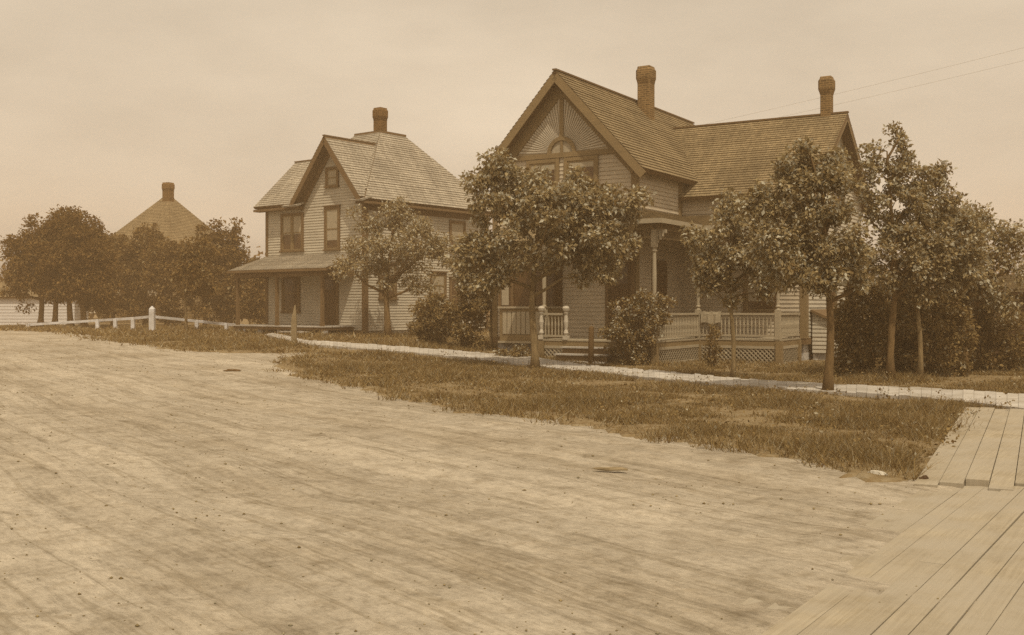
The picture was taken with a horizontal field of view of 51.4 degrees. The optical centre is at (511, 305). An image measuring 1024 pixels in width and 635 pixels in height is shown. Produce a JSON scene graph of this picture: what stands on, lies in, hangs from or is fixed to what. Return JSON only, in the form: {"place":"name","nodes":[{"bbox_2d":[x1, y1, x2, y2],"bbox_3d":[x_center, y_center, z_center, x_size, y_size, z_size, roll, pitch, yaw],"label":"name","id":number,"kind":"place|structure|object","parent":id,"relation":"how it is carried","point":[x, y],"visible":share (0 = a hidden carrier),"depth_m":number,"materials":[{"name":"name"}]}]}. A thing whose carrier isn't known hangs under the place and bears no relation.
{"place":"outdoors","nodes":[
{"label":"outdoors","id":0,"kind":"place"},
{"bbox_2d":[0,280,87,324],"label":"white shed","id":1,"kind":"structure","parent":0,"point":[9,315],"depth_m":68.64,"materials":[{"name":"paint"}]},
{"bbox_2d":[98,182,234,323],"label":"house","id":2,"kind":"structure","parent":0,"point":[171,216],"depth_m":74.52,"materials":[{"name":"brown wood"}]},
{"bbox_2d":[147,288,158,310],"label":"window","id":3,"kind":"structure","parent":2,"relation":"in","point":[156,307],"depth_m":72.20,"materials":[{"name":"brown glass"}]},
{"bbox_2d":[223,369,241,370],"bbox_3d":[-6.329,1.465,24.045,0.432,0.080,0.147,0,0,-6],"label":"dark clod","id":4,"kind":"object","parent":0,"point":[232,370],"visible":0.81,"depth_m":24.00,"materials":[{"name":"brown soil"}]},
{"bbox_2d":[0,311,1005,634],"bbox_3d":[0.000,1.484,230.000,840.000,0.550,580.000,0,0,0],"label":"dirt road ground","id":5,"kind":"structure","parent":0,"point":[170,559],"depth_m":8.14,"materials":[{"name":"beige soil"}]},
{"bbox_2d":[0,246,1020,318],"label":"distant woods","id":6,"kind":"object","parent":5,"relation":"on","point":[91,315],"depth_m":99.77,"materials":[{"name":"plant"}]},
{"bbox_2d":[592,467,627,470],"bbox_3d":[0.947,1.581,10.299,0.358,0.040,0.058,0,0,9],"label":"wood scrap","id":7,"kind":"object","parent":5,"relation":"on","point":[611,468],"visible":1,"depth_m":10.28,"materials":[{"name":"beige wood"}]},
{"bbox_2d":[740,407,1023,634],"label":"plank crossing","id":8,"kind":"object","parent":5,"relation":"on","point":[966,543],"visible":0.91,"depth_m":6.68,"materials":[{"name":"beige wood"}]},
{"bbox_2d":[0,0,1023,295],"label":"sky","id":9,"kind":"structure","parent":0,"point":[104,103],"materials":[{"name":"beige"}]},
{"bbox_2d":[0,315,1023,481],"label":"lawn turf","id":10,"kind":"structure","parent":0,"point":[864,475],"depth_m":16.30,"materials":[{"name":"plant"}]},
{"bbox_2d":[0,212,67,326],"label":"tree","id":11,"kind":"object","parent":10,"relation":"on","point":[19,276],"visible":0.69,"depth_m":56.89,"materials":[{"name":"brown plant"}]},
{"bbox_2d":[21,204,97,325],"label":"tree","id":12,"kind":"object","parent":10,"relation":"on","point":[53,220],"visible":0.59,"depth_m":56.70,"materials":[{"name":"brown plant"}]},
{"bbox_2d":[42,205,114,326],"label":"tree","id":13,"kind":"object","parent":10,"relation":"on","point":[62,269],"visible":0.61,"depth_m":56.78,"materials":[{"name":"brown plant"}]},
{"bbox_2d":[61,222,124,327],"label":"tree","id":14,"kind":"object","parent":10,"relation":"on","point":[102,297],"visible":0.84,"depth_m":57.00,"materials":[{"name":"brown plant"}]},
{"bbox_2d":[94,232,143,324],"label":"dense tree","id":15,"kind":"object","parent":10,"relation":"on","point":[121,308],"visible":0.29,"depth_m":65.38,"materials":[{"name":"brown plant"}]},
{"bbox_2d":[26,306,245,330],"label":"rail fence","id":16,"kind":"object","parent":10,"relation":"on","point":[152,316],"visible":0.73,"depth_m":53.03,"materials":[{"name":"white wood"}]},
{"bbox_2d":[114,222,180,324],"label":"dense tree","id":17,"kind":"object","parent":10,"relation":"on","point":[144,303],"visible":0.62,"depth_m":65.34,"materials":[{"name":"brown plant"}]},
{"bbox_2d":[138,238,195,325],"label":"dense tree","id":18,"kind":"object","parent":10,"relation":"on","point":[161,258],"visible":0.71,"depth_m":63.17,"materials":[{"name":"brown plant"}]},
{"bbox_2d":[166,234,224,329],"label":"sapling","id":19,"kind":"object","parent":10,"relation":"on","point":[194,273],"visible":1,"depth_m":50.03,"materials":[{"name":"brown plant"}]},
{"bbox_2d":[187,221,240,324],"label":"dense tree","id":20,"kind":"object","parent":10,"relation":"on","point":[201,308],"visible":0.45,"depth_m":63.09,"materials":[{"name":"brown plant"}]},
{"bbox_2d":[206,217,253,322],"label":"dense tree","id":21,"kind":"object","parent":10,"relation":"on","point":[227,308],"visible":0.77,"depth_m":63.39,"materials":[{"name":"brown plant"}]},
{"bbox_2d":[231,256,264,323],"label":"dense tree","id":22,"kind":"object","parent":10,"relation":"on","point":[255,311],"visible":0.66,"depth_m":63.03,"materials":[{"name":"brown plant"}]},
{"bbox_2d":[291,305,296,343],"bbox_3d":[-7.208,0.795,35.160,0.169,1.636,0.118,0,0,0],"label":"marker post","id":23,"kind":"object","parent":10,"relation":"on","point":[294,327],"visible":0.82,"depth_m":35.10,"materials":[{"name":"brown wood"}]},
{"bbox_2d":[227,107,491,333],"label":"hip roof house","id":24,"kind":"structure","parent":10,"relation":"on","point":[303,205],"depth_m":46.78,"materials":[{"name":"beige wood"}]},
{"bbox_2d":[280,276,300,312],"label":"window","id":25,"kind":"structure","parent":24,"relation":"in","point":[290,286],"depth_m":47.68,"materials":[{"name":"brown glass"}]},
{"bbox_2d":[279,212,303,251],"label":"window","id":26,"kind":"structure","parent":24,"relation":"in","point":[291,224],"depth_m":47.55,"materials":[{"name":"brown glass"}]},
{"bbox_2d":[322,204,340,250],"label":"window","id":27,"kind":"structure","parent":24,"relation":"in","point":[332,213],"depth_m":45.99,"materials":[{"name":"brown glass"}]},
{"bbox_2d":[323,166,339,187],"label":"window","id":28,"kind":"structure","parent":24,"relation":"in","point":[331,173],"depth_m":45.97,"materials":[{"name":"brown glass"}]},
{"bbox_2d":[324,276,338,324],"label":"door","id":29,"kind":"structure","parent":24,"relation":"in","point":[331,289],"depth_m":46.02,"materials":[{"name":"paint"}]},
{"bbox_2d":[378,262,398,299],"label":"window","id":30,"kind":"structure","parent":24,"relation":"in","point":[381,296],"depth_m":46.00,"materials":[{"name":"brown glass"}]},
{"bbox_2d":[429,271,447,297],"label":"window","id":31,"kind":"structure","parent":24,"relation":"in","point":[442,276],"depth_m":48.53,"materials":[{"name":"brown glass"}]},
{"bbox_2d":[449,220,465,251],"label":"window","id":32,"kind":"structure","parent":24,"relation":"in","point":[456,228],"depth_m":49.32,"materials":[{"name":"brown glass"}]},
{"bbox_2d":[449,276,466,304],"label":"window","id":33,"kind":"structure","parent":24,"relation":"in","point":[452,293],"depth_m":49.16,"materials":[{"name":"brown glass"}]},
{"bbox_2d":[328,196,455,336],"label":"shade tree","id":34,"kind":"object","parent":10,"relation":"on","point":[373,244],"visible":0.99,"depth_m":42.26,"materials":[{"name":"brown plant"}]},
{"bbox_2d":[406,292,452,343],"bbox_3d":[-2.754,0.487,36.637,1.824,1.953,1.736,0,0,0],"label":"shrub","id":35,"kind":"object","parent":10,"relation":"on","point":[432,325],"visible":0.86,"depth_m":36.32,"materials":[{"name":"brown plant"}]},
{"bbox_2d":[437,287,491,349],"bbox_3d":[-1.466,0.400,34.545,1.965,2.187,1.569,0,0,0],"label":"shrub","id":36,"kind":"object","parent":10,"relation":"on","point":[475,311],"visible":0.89,"depth_m":34.32,"materials":[{"name":"brown plant"}]},
{"bbox_2d":[441,231,499,349],"bbox_3d":[-1.191,-0.477,34.571,2.254,4.030,2.024,0,0,0],"label":"yard tree","id":37,"kind":"object","parent":10,"relation":"on","point":[463,280],"visible":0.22,"depth_m":34.32,"materials":[{"name":"brown plant"}]},
{"bbox_2d":[493,344,530,356],"bbox_3d":[0.027,1.348,30.483,0.916,0.494,1.067,0,0,-45],"label":"shrub","id":38,"kind":"object","parent":10,"relation":"on","point":[519,352],"visible":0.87,"depth_m":30.39,"materials":[{"name":"brown plant"}]},
{"bbox_2d":[447,145,656,368],"bbox_3d":[0.979,-1.168,26.311,4.890,5.671,3.104,0,0,-23],"label":"shade tree","id":39,"kind":"object","parent":10,"relation":"on","point":[579,237],"visible":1,"depth_m":26.03,"materials":[{"name":"brown plant"}]},
{"bbox_2d":[588,326,593,362],"bbox_3d":[2.184,1.196,29.376,0.162,1.260,0.170,0,0,0],"label":"hitching post","id":40,"kind":"object","parent":10,"relation":"on","point":[591,344],"visible":0.81,"depth_m":29.31,"materials":[{"name":"brown wood"}]},
{"bbox_2d":[595,288,677,365],"bbox_3d":[3.406,0.593,29.174,2.314,2.212,1.525,0,0,0],"label":"shrub","id":41,"kind":"object","parent":10,"relation":"on","point":[632,345],"visible":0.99,"depth_m":28.98,"materials":[{"name":"brown plant"}]},
{"bbox_2d":[475,65,868,364],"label":"gabled house","id":42,"kind":"structure","parent":10,"relation":"on","point":[688,171],"depth_m":33.03,"materials":[{"name":"beige wood"}]},
{"bbox_2d":[493,227,562,342],"bbox_3d":[0.393,-0.670,33.178,2.550,3.660,0.844,0,0,32],"label":"bay window","id":43,"kind":"structure","parent":42,"relation":"in","point":[513,302],"depth_m":32.94,"materials":[{"name":"paint"}]},
{"bbox_2d":[526,158,559,210],"bbox_3d":[0.965,-3.750,33.251,1.170,1.640,0.075,0,0,31],"label":"window","id":44,"kind":"structure","parent":42,"relation":"in","point":[554,164],"depth_m":33.09,"materials":[{"name":"brown glass"}]},
{"bbox_2d":[564,155,598,183],"bbox_3d":[2.116,-3.750,32.545,1.170,1.640,0.075,0,0,31],"label":"window","id":45,"kind":"structure","parent":42,"relation":"in","point":[591,164],"depth_m":32.43,"materials":[{"name":"brown glass"}]},
{"bbox_2d":[605,258,634,328],"bbox_3d":[3.245,-0.235,31.850,0.980,2.350,0.080,0,0,32],"label":"door","id":46,"kind":"structure","parent":42,"relation":"in","point":[626,286],"depth_m":31.81,"materials":[{"name":"paint"}]},
{"bbox_2d":[651,260,666,330],"bbox_3d":[4.575,-0.235,32.989,0.080,2.350,1.070,0,0,32],"label":"door","id":47,"kind":"structure","parent":42,"relation":"in","point":[661,266],"depth_m":33.14,"materials":[{"name":"paint"}]},
{"bbox_2d":[701,311,722,323],"bbox_3d":[5.995,0.360,31.937,0.623,0.378,0.206,0,0,31],"label":"blanket","id":48,"kind":"object","parent":42,"relation":"hanging from","point":[711,317],"visible":1,"depth_m":31.86,"materials":[{"name":"fabric"}]},
{"bbox_2d":[741,262,775,312],"bbox_3d":[7.747,-0.765,33.167,1.200,1.990,0.130,0,0,32],"label":"window","id":49,"kind":"structure","parent":42,"relation":"in","point":[750,305],"depth_m":33.28,"materials":[{"name":"brown glass"}]},
{"bbox_2d":[832,256,836,308],"bbox_3d":[10.519,-0.790,34.887,0.130,1.940,1.200,0,0,31],"label":"window","id":50,"kind":"structure","parent":42,"relation":"in","point":[832,256],"depth_m":35.23,"materials":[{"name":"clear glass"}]},
{"bbox_2d":[708,48,1020,123],"bbox_3d":[16.434,-8.100,30.647,25.791,2.906,0.007,0,0,42],"label":"overhead wire","id":51,"kind":"object","parent":42,"relation":"attached to","point":[883,82],"visible":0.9,"depth_m":34.20,"materials":[{"name":"metal"}]},
{"bbox_2d":[782,62,1015,116],"bbox_3d":[16.349,-7.700,30.799,25.854,2.806,0.007,0,0,42],"label":"overhead wire","id":52,"kind":"object","parent":42,"relation":"attached to","point":[906,88],"visible":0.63,"depth_m":34.09,"materials":[{"name":"metal"}]},
{"bbox_2d":[701,323,726,367],"bbox_3d":[5.261,1.062,27.708,0.676,1.280,0.560,0,0,0],"label":"shrub","id":53,"kind":"object","parent":10,"relation":"on","point":[714,354],"visible":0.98,"depth_m":27.66,"materials":[{"name":"brown plant"}]},
{"bbox_2d":[679,187,791,376],"bbox_3d":[4.909,-0.433,22.671,2.727,4.195,1.853,0,0,0],"label":"shade tree","id":54,"kind":"object","parent":10,"relation":"on","point":[715,259],"visible":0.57,"depth_m":22.51,"materials":[{"name":"brown plant"}]},
{"bbox_2d":[730,136,878,390],"bbox_3d":[5.245,-0.692,19.044,2.645,4.718,1.600,0,0,0],"label":"shade tree","id":55,"kind":"object","parent":10,"relation":"on","point":[808,249],"visible":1,"depth_m":18.85,"materials":[{"name":"brown plant"}]},
{"bbox_2d":[826,278,901,373],"bbox_3d":[7.910,0.448,23.990,1.646,2.399,1.408,0,0,0],"label":"shrub","id":56,"kind":"object","parent":10,"relation":"on","point":[857,340],"visible":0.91,"depth_m":23.76,"materials":[{"name":"brown plant"}]},
{"bbox_2d":[869,470,886,474],"bbox_3d":[3.384,1.572,9.836,0.102,0.100,0.225,0,0,-38],"label":"pale rock","id":57,"kind":"object","parent":10,"relation":"on","point":[876,472],"visible":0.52,"depth_m":9.81,"materials":[{"name":"stone"}]},
{"bbox_2d":[868,292,924,373],"bbox_3d":[8.901,0.564,24.516,1.345,2.203,1.476,0,0,-41],"label":"shrub","id":58,"kind":"object","parent":10,"relation":"on","point":[900,367],"visible":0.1,"depth_m":24.30,"materials":[{"name":"brown plant"}]},
{"bbox_2d":[855,121,953,378],"bbox_3d":[8.107,-1.103,22.275,2.105,5.539,1.768,0,0,0],"label":"shade tree","id":59,"kind":"object","parent":10,"relation":"on","point":[896,235],"visible":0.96,"depth_m":22.08,"materials":[{"name":"brown plant"}]},
{"bbox_2d":[887,281,980,375],"bbox_3d":[9.428,0.395,23.816,2.096,2.515,1.749,0,0,0],"label":"shrub","id":60,"kind":"object","parent":10,"relation":"on","point":[938,355],"visible":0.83,"depth_m":23.53,"materials":[{"name":"brown plant"}]},
{"bbox_2d":[886,159,994,376],"bbox_3d":[9.050,-0.726,22.434,2.274,4.780,1.334,0,0,0],"label":"shade tree","id":61,"kind":"object","parent":10,"relation":"on","point":[965,248],"visible":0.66,"depth_m":22.25,"materials":[{"name":"brown plant"}]},
{"bbox_2d":[933,198,1023,374],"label":"shade tree","id":62,"kind":"object","parent":10,"relation":"on","point":[1002,234],"visible":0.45,"depth_m":24.30,"materials":[{"name":"brown plant"}]},
{"bbox_2d":[950,283,1023,371],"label":"shrub","id":63,"kind":"object","parent":10,"relation":"on","point":[991,330],"visible":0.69,"depth_m":25.22,"materials":[{"name":"brown plant"}]},
{"bbox_2d":[957,274,1023,359],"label":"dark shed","id":64,"kind":"structure","parent":10,"relation":"on","point":[1013,284],"depth_m":32.03,"materials":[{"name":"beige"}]},
{"bbox_2d":[264,333,1023,408],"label":"board sidewalk","id":65,"kind":"structure","parent":0,"point":[857,390],"depth_m":21.41,"materials":[{"name":"beige wood"}]}
]}

